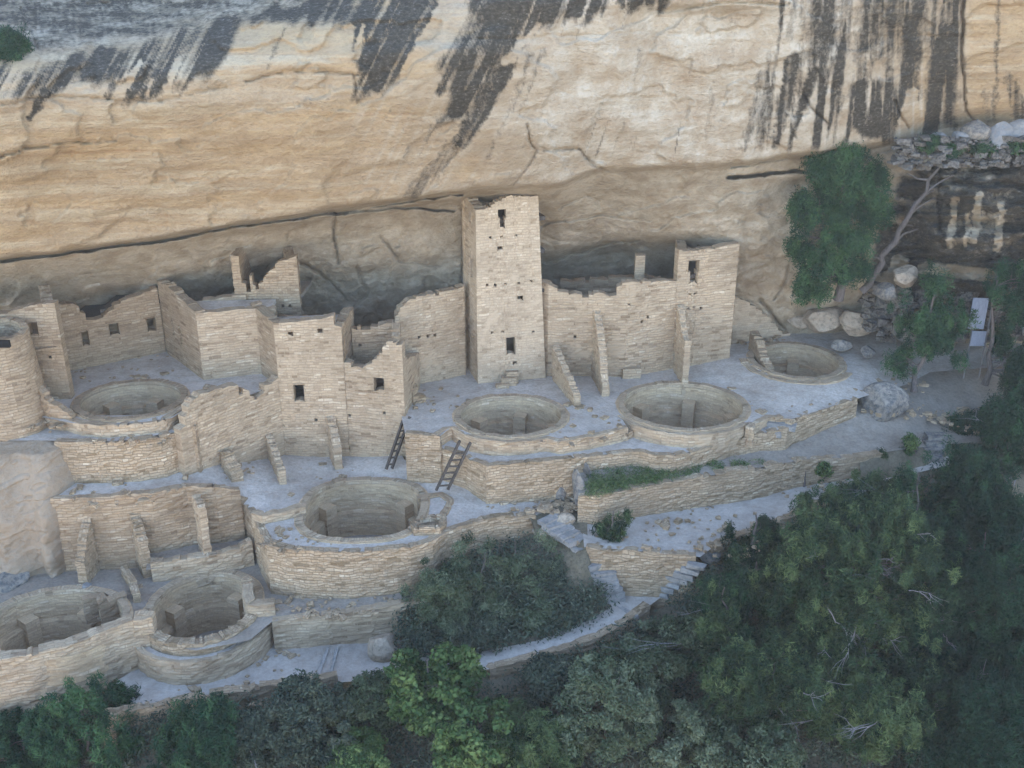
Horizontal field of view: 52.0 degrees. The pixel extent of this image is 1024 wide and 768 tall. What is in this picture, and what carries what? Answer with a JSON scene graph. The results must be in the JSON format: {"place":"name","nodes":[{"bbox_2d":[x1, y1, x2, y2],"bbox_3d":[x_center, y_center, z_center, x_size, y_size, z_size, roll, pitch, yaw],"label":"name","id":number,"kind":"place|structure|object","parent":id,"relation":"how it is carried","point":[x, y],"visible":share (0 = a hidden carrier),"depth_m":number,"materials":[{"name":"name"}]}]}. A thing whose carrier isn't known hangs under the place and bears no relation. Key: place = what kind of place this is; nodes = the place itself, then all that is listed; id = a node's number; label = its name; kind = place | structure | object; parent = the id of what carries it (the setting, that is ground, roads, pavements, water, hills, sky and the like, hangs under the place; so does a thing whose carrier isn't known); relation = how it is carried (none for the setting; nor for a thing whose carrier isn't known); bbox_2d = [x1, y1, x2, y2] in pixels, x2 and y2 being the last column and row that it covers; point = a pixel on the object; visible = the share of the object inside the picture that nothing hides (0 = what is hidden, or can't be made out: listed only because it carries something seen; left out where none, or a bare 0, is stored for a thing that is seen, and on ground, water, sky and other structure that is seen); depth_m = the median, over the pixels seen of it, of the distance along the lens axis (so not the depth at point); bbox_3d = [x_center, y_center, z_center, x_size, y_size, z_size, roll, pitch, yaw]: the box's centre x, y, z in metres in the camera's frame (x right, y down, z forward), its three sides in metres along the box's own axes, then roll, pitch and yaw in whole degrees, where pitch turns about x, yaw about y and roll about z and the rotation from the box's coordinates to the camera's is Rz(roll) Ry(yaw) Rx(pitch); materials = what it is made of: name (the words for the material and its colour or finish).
{"place":"outdoors","nodes":[
{"label":"outdoors","id":0,"kind":"place"},
{"bbox_2d":[8,415,173,440],"bbox_3d":[-16.190,1.550,36.910,8.942,0.030,2.209,0,23,0],"label":"ledge","id":1,"kind":"object","parent":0,"point":[45,435],"visible":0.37,"depth_m":36.29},
{"bbox_2d":[66,405,181,437],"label":"retaining wall","id":2,"kind":"structure","parent":1,"relation":"on","point":[99,429],"depth_m":36.27,"materials":[{"name":"stone"}]},
{"bbox_2d":[43,335,267,423],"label":"courtyard ground","id":3,"kind":"structure","parent":0,"point":[188,378],"depth_m":40.11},
{"bbox_2d":[0,315,47,441],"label":"round tower","id":4,"kind":"structure","parent":3,"relation":"on","point":[21,383],"depth_m":35.91,"materials":[{"name":"brown stone"}]},
{"bbox_2d":[0,284,74,399],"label":"stone house","id":5,"kind":"structure","parent":3,"relation":"on","point":[42,319],"depth_m":37.36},
{"bbox_2d":[58,285,165,370],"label":"stone house","id":6,"kind":"structure","parent":3,"relation":"on","point":[134,336],"depth_m":41.13,"materials":[{"name":"brown stone"}]},
{"bbox_2d":[70,378,189,422],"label":"kiva","id":7,"kind":"structure","parent":3,"relation":"on","point":[139,399],"depth_m":39.27,"materials":[{"name":"stone"}]},
{"bbox_2d":[157,279,276,379],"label":"stone house","id":8,"kind":"structure","parent":3,"relation":"on","point":[209,337],"depth_m":39.77,"materials":[{"name":"stone"}]},
{"bbox_2d":[0,559,415,649],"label":"ground","id":9,"kind":"structure","parent":0,"point":[113,579],"depth_m":35.22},
{"bbox_2d":[0,437,74,577],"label":"bedrock outcrop","id":10,"kind":"object","parent":9,"relation":"on","point":[35,475],"visible":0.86,"depth_m":35.49,"materials":[{"name":"stone"}]},
{"bbox_2d":[0,584,133,685],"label":"kiva","id":11,"kind":"structure","parent":9,"relation":"on","point":[35,618],"depth_m":34.85,"materials":[{"name":"stone"}]},
{"bbox_2d":[75,518,99,583],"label":"buttress wall","id":12,"kind":"structure","parent":9,"relation":"on","point":[87,564],"depth_m":35.53,"materials":[{"name":"stone"}]},
{"bbox_2d":[81,590,126,624],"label":"wall","id":13,"kind":"structure","parent":9,"relation":"on","point":[102,607],"depth_m":34.67,"materials":[{"name":"brown stone"}]},
{"bbox_2d":[50,483,244,571],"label":"retaining wall","id":14,"kind":"structure","parent":9,"relation":"on","point":[169,521],"depth_m":36.24,"materials":[{"name":"brown stone"}]},
{"bbox_2d":[139,608,256,656],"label":"retaining wall","id":15,"kind":"structure","parent":9,"relation":"on","point":[172,646],"depth_m":32.86,"materials":[{"name":"stone"}]},
{"bbox_2d":[150,537,254,586],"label":"retaining wall","id":16,"kind":"structure","parent":9,"relation":"on","point":[239,555],"depth_m":36.19,"materials":[{"name":"stone"}]},
{"bbox_2d":[143,569,264,637],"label":"kiva","id":17,"kind":"structure","parent":9,"relation":"on","point":[185,607],"depth_m":36.31,"materials":[{"name":"stone"}]},
{"bbox_2d":[272,595,428,648],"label":"retaining wall","id":18,"kind":"structure","parent":9,"relation":"on","point":[291,631],"depth_m":34.30,"materials":[{"name":"stone"}]},
{"bbox_2d":[241,496,535,598],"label":"retaining wall","id":19,"kind":"structure","parent":9,"relation":"on","point":[310,572],"depth_m":34.79,"materials":[{"name":"stone"}]},
{"bbox_2d":[59,455,553,550],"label":"terrace ground","id":20,"kind":"structure","parent":0,"point":[262,488],"depth_m":37.48,"materials":[{"name":"soil"}]},
{"bbox_2d":[54,428,179,483],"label":"retaining wall","id":21,"kind":"structure","parent":20,"relation":"on","point":[87,460],"depth_m":36.26,"materials":[{"name":"stone"}]},
{"bbox_2d":[173,374,284,474],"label":"ruined wall","id":22,"kind":"structure","parent":20,"relation":"on","point":[241,423],"depth_m":37.84,"materials":[{"name":"stone"}]},
{"bbox_2d":[251,300,353,456],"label":"stone house","id":23,"kind":"structure","parent":20,"relation":"on","point":[303,358],"depth_m":39.12,"materials":[{"name":"stone"}]},
{"bbox_2d":[294,476,429,543],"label":"kiva","id":24,"kind":"structure","parent":20,"relation":"in","point":[359,510],"depth_m":38.57,"materials":[{"name":"stone"}]},
{"bbox_2d":[344,319,420,459],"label":"ruined house","id":25,"kind":"structure","parent":20,"relation":"on","point":[381,370],"depth_m":39.40,"materials":[{"name":"stone"}]},
{"bbox_2d":[405,430,486,501],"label":"retaining wall","id":26,"kind":"structure","parent":20,"relation":"on","point":[426,462],"depth_m":37.84,"materials":[{"name":"stone"}]},
{"bbox_2d":[25,335,981,707],"bbox_3d":[1.196,3.488,38.815,38.454,6.190,15.043,-3,23,-8],"label":"rubble","id":27,"kind":"object","parent":20,"relation":"on","point":[547,505],"visible":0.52,"depth_m":36.52,"materials":[{"name":"stone"}]},
{"bbox_2d":[485,396,857,503],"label":"retaining wall","id":28,"kind":"structure","parent":20,"relation":"on","point":[535,479],"depth_m":37.40,"materials":[{"name":"stone"}]},
{"bbox_2d":[116,596,659,703],"bbox_3d":[-2.959,8.213,34.323,19.334,0.968,3.552,-5,24,-12],"label":"trail","id":29,"kind":"object","parent":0,"point":[353,660],"visible":0.44,"depth_m":33.66,"materials":[{"name":"soil"}]},
{"bbox_2d":[136,623,273,684],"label":"retaining wall","id":30,"kind":"structure","parent":29,"relation":"on","point":[234,660],"depth_m":32.80,"materials":[{"name":"stone"}]},
{"bbox_2d":[410,533,610,651],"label":"ground","id":31,"kind":"structure","parent":0,"point":[578,562],"depth_m":35.19,"materials":[{"name":"soil"}]},
{"bbox_2d":[397,556,483,640],"bbox_3d":[-2.353,7.169,34.596,2.810,2.895,2.776,9,24,20],"label":"shrub","id":32,"kind":"object","parent":31,"relation":"on","point":[446,588],"visible":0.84,"depth_m":33.88,"materials":[{"name":"green plant"}]},
{"bbox_2d":[436,531,523,631],"bbox_3d":[-0.901,6.714,35.227,3.353,3.228,2.875,15,27,31],"label":"shrub","id":33,"kind":"object","parent":31,"relation":"on","point":[487,594],"visible":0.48,"depth_m":34.54,"materials":[{"name":"green plant"}]},
{"bbox_2d":[489,527,565,595],"bbox_3d":[0.495,6.390,35.711,3.428,3.149,2.618,0,23,0],"label":"shrub","id":34,"kind":"object","parent":31,"relation":"on","point":[536,565],"visible":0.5,"depth_m":35.24,"materials":[{"name":"green plant"}]},
{"bbox_2d":[499,585,575,639],"bbox_3d":[0.751,7.846,35.373,3.140,2.422,3.000,0,23,0],"label":"shrub","id":35,"kind":"object","parent":31,"relation":"on","point":[527,616],"visible":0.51,"depth_m":34.34,"materials":[{"name":"green plant"}]},
{"bbox_2d":[537,513,626,603],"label":"stone steps","id":36,"kind":"structure","parent":31,"relation":"on","point":[564,533],"depth_m":35.54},
{"bbox_2d":[0,0,1023,400],"bbox_3d":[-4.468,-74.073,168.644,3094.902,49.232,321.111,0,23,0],"label":"cliff","id":37,"kind":"structure","parent":0,"point":[354,154],"depth_m":35.65,"materials":[{"name":"stone"}]},
{"bbox_2d":[0,21,35,62],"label":"shrub","id":38,"kind":"object","parent":37,"relation":"on","point":[13,44],"visible":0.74,"depth_m":31.18,"materials":[{"name":"green plant"}]},
{"bbox_2d":[230,246,311,315],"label":"stone house","id":39,"kind":"structure","parent":37,"relation":"on","point":[283,285],"depth_m":40.45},
{"bbox_2d":[782,139,897,311],"bbox_3d":[12.556,-6.482,40.143,4.319,8.030,2.914,0,23,0],"label":"pine tree","id":40,"kind":"object","parent":37,"relation":"on","point":[838,168],"visible":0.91,"depth_m":40.00,"materials":[{"name":"green plant"}]},
{"bbox_2d":[859,168,953,293],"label":"dead tree","id":41,"kind":"object","parent":37,"relation":"on","point":[889,247],"visible":0.96,"depth_m":40.45,"materials":[{"name":"wood"}]},
{"bbox_2d":[857,134,1023,342],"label":"rubble","id":42,"kind":"object","parent":37,"relation":"on","point":[905,154],"visible":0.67,"depth_m":39.24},
{"bbox_2d":[81,468,1023,767],"bbox_3d":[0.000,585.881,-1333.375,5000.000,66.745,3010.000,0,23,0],"label":"ground","id":43,"kind":"structure","parent":0,"point":[507,680],"depth_m":32.31,"materials":[{"name":"soil"}]},
{"bbox_2d":[0,702,53,767],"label":"shrub","id":44,"kind":"object","parent":43,"relation":"on","point":[13,751],"visible":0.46,"depth_m":31.28,"materials":[{"name":"green plant"}]},
{"bbox_2d":[0,614,138,762],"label":"retaining wall","id":45,"kind":"structure","parent":43,"relation":"on","point":[24,677],"depth_m":32.09,"materials":[{"name":"stone"}]},
{"bbox_2d":[16,669,145,767],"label":"shrub","id":46,"kind":"object","parent":43,"relation":"on","point":[60,741],"visible":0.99,"depth_m":30.29,"materials":[{"name":"green plant"}]},
{"bbox_2d":[146,689,240,767],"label":"shrub","id":47,"kind":"object","parent":43,"relation":"on","point":[203,734],"visible":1,"depth_m":29.46,"materials":[{"name":"green plant"}]},
{"bbox_2d":[102,671,337,751],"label":"retaining wall","id":48,"kind":"structure","parent":43,"relation":"on","point":[262,689],"depth_m":32.02,"materials":[{"name":"stone"}]},
{"bbox_2d":[233,697,298,767],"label":"shrub","id":49,"kind":"object","parent":43,"relation":"on","point":[257,737],"visible":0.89,"depth_m":29.84,"materials":[{"name":"green plant"}]},
{"bbox_2d":[268,668,363,767],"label":"shrub","id":50,"kind":"object","parent":43,"relation":"on","point":[302,703],"visible":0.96,"depth_m":30.19,"materials":[{"name":"green plant"}]},
{"bbox_2d":[325,725,391,767],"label":"shrub","id":51,"kind":"object","parent":43,"relation":"on","point":[367,753],"visible":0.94,"depth_m":30.16,"materials":[{"name":"green plant"}]},
{"bbox_2d":[322,667,401,733],"bbox_3d":[-4.363,9.698,31.461,2.559,2.344,2.060,0,23,0],"label":"shrub","id":52,"kind":"object","parent":43,"relation":"on","point":[368,701],"visible":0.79,"depth_m":30.96,"materials":[{"name":"green plant"}]},
{"bbox_2d":[382,641,489,737],"bbox_3d":[-2.413,9.314,31.551,3.508,2.992,2.739,0,23,0],"label":"broadleaf tree","id":53,"kind":"object","parent":43,"relation":"on","point":[417,684],"visible":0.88,"depth_m":30.91,"materials":[{"name":"green plant"}]},
{"bbox_2d":[409,686,519,767],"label":"broadleaf tree","id":54,"kind":"object","parent":43,"relation":"on","point":[471,750],"visible":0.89,"depth_m":29.66,"materials":[{"name":"green plant"}]},
{"bbox_2d":[2,468,1018,767],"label":"undergrowth","id":55,"kind":"object","parent":43,"relation":"on","point":[426,638],"visible":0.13,"depth_m":33.87,"materials":[{"name":"green plant"}]},
{"bbox_2d":[482,694,583,767],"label":"shrub","id":56,"kind":"object","parent":43,"relation":"on","point":[533,739],"visible":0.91,"depth_m":29.97,"materials":[{"name":"green plant"}]},
{"bbox_2d":[517,651,596,713],"bbox_3d":[1.457,9.267,32.287,2.580,1.933,2.144,0,23,0],"label":"shrub","id":57,"kind":"object","parent":43,"relation":"on","point":[546,675],"visible":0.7,"depth_m":32.02,"materials":[{"name":"green plant"}]},
{"bbox_2d":[488,601,650,679],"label":"retaining wall","id":58,"kind":"structure","parent":43,"relation":"on","point":[588,641],"depth_m":33.82,"materials":[{"name":"stone"}]},
{"bbox_2d":[548,650,665,766],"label":"shrub","id":59,"kind":"object","parent":43,"relation":"on","point":[626,715],"visible":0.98,"depth_m":30.60,"materials":[{"name":"green plant"}]},
{"bbox_2d":[589,632,683,715],"bbox_3d":[3.789,9.003,32.726,3.001,2.245,2.120,7,24,15],"label":"shrub","id":60,"kind":"object","parent":43,"relation":"on","point":[645,659],"visible":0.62,"depth_m":32.38,"materials":[{"name":"green plant"}]},
{"bbox_2d":[586,543,695,607],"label":"retaining wall","id":61,"kind":"structure","parent":43,"relation":"on","point":[644,572],"depth_m":35.26,"materials":[{"name":"stone"}]},
{"bbox_2d":[600,607,718,687],"bbox_3d":[5.170,8.452,33.377,3.087,2.568,4.075,19,29,37],"label":"shrub","id":62,"kind":"object","parent":43,"relation":"on","point":[680,633],"visible":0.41,"depth_m":33.09,"materials":[{"name":"green plant"}]},
{"bbox_2d":[637,697,744,767],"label":"shrub","id":63,"kind":"object","parent":43,"relation":"on","point":[694,735],"visible":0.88,"depth_m":30.86,"materials":[{"name":"green plant"}]},
{"bbox_2d":[685,577,742,685],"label":"juniper tree","id":64,"kind":"object","parent":43,"relation":"on","point":[718,625],"visible":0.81,"depth_m":32.09,"materials":[{"name":"green plant"}]},
{"bbox_2d":[689,568,756,630],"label":"juniper tree","id":65,"kind":"object","parent":43,"relation":"on","point":[732,585],"visible":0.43,"depth_m":32.80,"materials":[{"name":"green plant"}]},
{"bbox_2d":[577,449,883,524],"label":"retaining wall","id":66,"kind":"structure","parent":43,"relation":"on","point":[728,485],"depth_m":37.61,"materials":[{"name":"stone"}]},
{"bbox_2d":[680,528,794,634],"bbox_3d":[7.061,6.409,33.289,3.958,4.168,2.217,0,23,0],"label":"juniper tree","id":67,"kind":"object","parent":43,"relation":"on","point":[755,575],"visible":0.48,"depth_m":32.76,"materials":[{"name":"green plant"}]},
{"bbox_2d":[719,512,785,567],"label":"juniper tree","id":68,"kind":"object","parent":43,"relation":"on","point":[767,525],"visible":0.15,"depth_m":35.33,"materials":[{"name":"green plant"}]},
{"bbox_2d":[699,716,808,767],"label":"shrub","id":69,"kind":"object","parent":43,"relation":"on","point":[757,752],"visible":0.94,"depth_m":30.03,"materials":[{"name":"green plant"}]},
{"bbox_2d":[697,622,846,741],"bbox_3d":[7.631,8.944,31.024,4.401,3.762,3.844,0,23,0],"label":"juniper tree","id":70,"kind":"object","parent":43,"relation":"on","point":[785,676],"visible":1,"depth_m":30.29,"materials":[{"name":"green plant"}]},
{"bbox_2d":[753,607,858,689],"bbox_3d":[8.614,8.374,32.081,3.231,3.314,2.838,-6,24,-14],"label":"juniper tree","id":71,"kind":"object","parent":43,"relation":"on","point":[836,653],"visible":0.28,"depth_m":31.29,"materials":[{"name":"green plant"}]},
{"bbox_2d":[779,663,937,767],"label":"juniper tree","id":72,"kind":"object","parent":43,"relation":"on","point":[863,716],"visible":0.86,"depth_m":30.40,"materials":[{"name":"green plant"}]},
{"bbox_2d":[752,482,965,687],"bbox_3d":[10.425,6.246,32.425,6.114,6.628,5.673,0,23,0],"label":"juniper tree","id":73,"kind":"object","parent":43,"relation":"on","point":[842,544],"visible":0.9,"depth_m":30.99,"materials":[{"name":"green plant"}]},
{"bbox_2d":[817,467,923,526],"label":"juniper tree","id":74,"kind":"object","parent":43,"relation":"on","point":[878,482],"visible":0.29,"depth_m":36.40,"materials":[{"name":"green plant"}]},
{"bbox_2d":[878,642,982,767],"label":"juniper tree","id":75,"kind":"object","parent":43,"relation":"on","point":[927,674],"visible":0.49,"depth_m":31.36,"materials":[{"name":"green plant"}]},
{"bbox_2d":[886,504,974,596],"bbox_3d":[13.889,5.966,34.604,3.422,3.860,2.863,0,23,0],"label":"juniper tree","id":76,"kind":"object","parent":43,"relation":"on","point":[947,542],"visible":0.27,"depth_m":34.16,"materials":[{"name":"green plant"}]},
{"bbox_2d":[889,590,983,677],"bbox_3d":[13.256,8.159,33.114,3.251,3.230,2.751,0,23,0],"label":"juniper tree","id":77,"kind":"object","parent":43,"relation":"on","point":[954,649],"visible":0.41,"depth_m":32.50,"materials":[{"name":"green plant"}]},
{"bbox_2d":[894,665,1023,767],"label":"juniper tree","id":78,"kind":"object","parent":43,"relation":"on","point":[982,740],"visible":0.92,"depth_m":29.83,"materials":[{"name":"green plant"}]},
{"bbox_2d":[914,435,1023,528],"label":"juniper tree","id":79,"kind":"object","parent":43,"relation":"on","point":[960,473],"visible":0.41,"depth_m":35.85,"materials":[{"name":"green plant"}]},
{"bbox_2d":[928,512,1023,666],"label":"juniper tree","id":80,"kind":"object","parent":43,"relation":"on","point":[983,579],"visible":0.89,"depth_m":32.00,"materials":[{"name":"green plant"}]},
{"bbox_2d":[953,475,1023,578],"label":"pine tree","id":81,"kind":"object","parent":43,"relation":"on","point":[1000,509],"visible":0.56,"depth_m":34.74,"materials":[{"name":"green plant"}]},
{"bbox_2d":[981,256,1023,385],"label":"pine tree","id":82,"kind":"object","parent":43,"relation":"on","point":[1001,341],"visible":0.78,"depth_m":40.59,"materials":[{"name":"green plant"}]},
{"bbox_2d":[995,344,1023,400],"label":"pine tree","id":83,"kind":"object","parent":43,"relation":"on","point":[1013,377],"visible":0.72,"depth_m":40.39,"materials":[{"name":"green plant"}]},
{"bbox_2d":[442,427,777,462],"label":"path","id":84,"kind":"structure","parent":0,"point":[633,443],"depth_m":37.69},
{"bbox_2d":[431,425,627,455],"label":"retaining wall","id":85,"kind":"structure","parent":84,"relation":"on","point":[491,446],"depth_m":37.44,"materials":[{"name":"stone"}]},
{"bbox_2d":[617,415,767,453],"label":"retaining wall","id":86,"kind":"structure","parent":84,"relation":"on","point":[725,440],"depth_m":38.04,"materials":[{"name":"stone"}]},
{"bbox_2d":[401,331,1023,437],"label":"plaza","id":87,"kind":"structure","parent":0,"point":[759,391],"depth_m":41.54,"materials":[{"name":"soil"}]},
{"bbox_2d":[393,283,465,383],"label":"ruined wall","id":88,"kind":"structure","parent":87,"relation":"on","point":[432,328],"depth_m":41.47,"materials":[{"name":"stone"}]},
{"bbox_2d":[461,194,545,383],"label":"stone tower","id":89,"kind":"structure","parent":87,"relation":"on","point":[502,249],"depth_m":40.86,"materials":[{"name":"brown stone"}]},
{"bbox_2d":[452,393,569,439],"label":"kiva","id":90,"kind":"structure","parent":87,"relation":"on","point":[512,416],"depth_m":40.58,"materials":[{"name":"stone"}]},
{"bbox_2d":[552,345,580,406],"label":"buttress wall","id":91,"kind":"structure","parent":87,"relation":"on","point":[563,379],"depth_m":40.99,"materials":[{"name":"stone"}]},
{"bbox_2d":[591,310,609,396],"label":"buttress wall","id":92,"kind":"structure","parent":87,"relation":"on","point":[599,373],"depth_m":41.10,"materials":[{"name":"stone"}]},
{"bbox_2d":[560,273,660,294],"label":"ruined wall","id":93,"kind":"structure","parent":87,"relation":"on","point":[602,283],"depth_m":43.86,"materials":[{"name":"brown stone"}]},
{"bbox_2d":[542,278,694,376],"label":"ruined wall","id":94,"kind":"structure","parent":87,"relation":"on","point":[638,315],"depth_m":41.95,"materials":[{"name":"stone"}]},
{"bbox_2d":[673,305,690,393],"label":"buttress wall","id":95,"kind":"structure","parent":87,"relation":"on","point":[682,346],"depth_m":41.85,"materials":[{"name":"stone"}]},
{"bbox_2d":[615,380,750,432],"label":"kiva","id":96,"kind":"structure","parent":87,"relation":"on","point":[669,406],"depth_m":41.71,"materials":[{"name":"stone"}]},
{"bbox_2d":[671,240,739,368],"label":"stone tower","id":97,"kind":"structure","parent":87,"relation":"on","point":[707,297],"depth_m":42.44,"materials":[{"name":"brown stone"}]},
{"bbox_2d":[731,295,789,343],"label":"wall","id":98,"kind":"structure","parent":87,"relation":"on","point":[748,317],"depth_m":45.28,"materials":[{"name":"stone"}]},
{"bbox_2d":[746,341,846,380],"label":"kiva","id":99,"kind":"structure","parent":87,"relation":"on","point":[797,361],"depth_m":44.91,"materials":[{"name":"stone"}]},
{"bbox_2d":[583,456,948,556],"bbox_3d":[10.104,4.069,37.650,16.343,0.919,3.653,-8,24,-17],"label":"trail","id":100,"kind":"object","parent":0,"point":[774,505],"visible":0.46,"depth_m":36.79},
{"bbox_2d":[578,367,1009,492],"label":"ledge","id":101,"kind":"object","parent":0,"point":[950,391],"visible":0.5,"depth_m":40.65,"materials":[{"name":"soil"}]},
{"bbox_2d":[583,457,765,499],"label":"grass","id":102,"kind":"structure","parent":101,"relation":"on","point":[635,478],"depth_m":37.02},
{"bbox_2d":[860,381,908,421],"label":"boulder","id":103,"kind":"object","parent":101,"relation":"on","point":[886,399],"visible":0.98,"depth_m":40.71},
{"bbox_2d":[879,258,981,391],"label":"pine tree","id":104,"kind":"object","parent":101,"relation":"on","point":[932,330],"visible":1,"depth_m":40.81,"materials":[{"name":"green plant"}]},
{"bbox_2d":[860,443,1023,484],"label":"ground","id":105,"kind":"structure","parent":0,"point":[896,458],"depth_m":39.16,"materials":[{"name":"soil"}]},
{"bbox_2d":[956,384,1023,477],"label":"pine tree","id":106,"kind":"object","parent":105,"relation":"on","point":[1003,418],"visible":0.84,"depth_m":38.80,"materials":[{"name":"green plant"}]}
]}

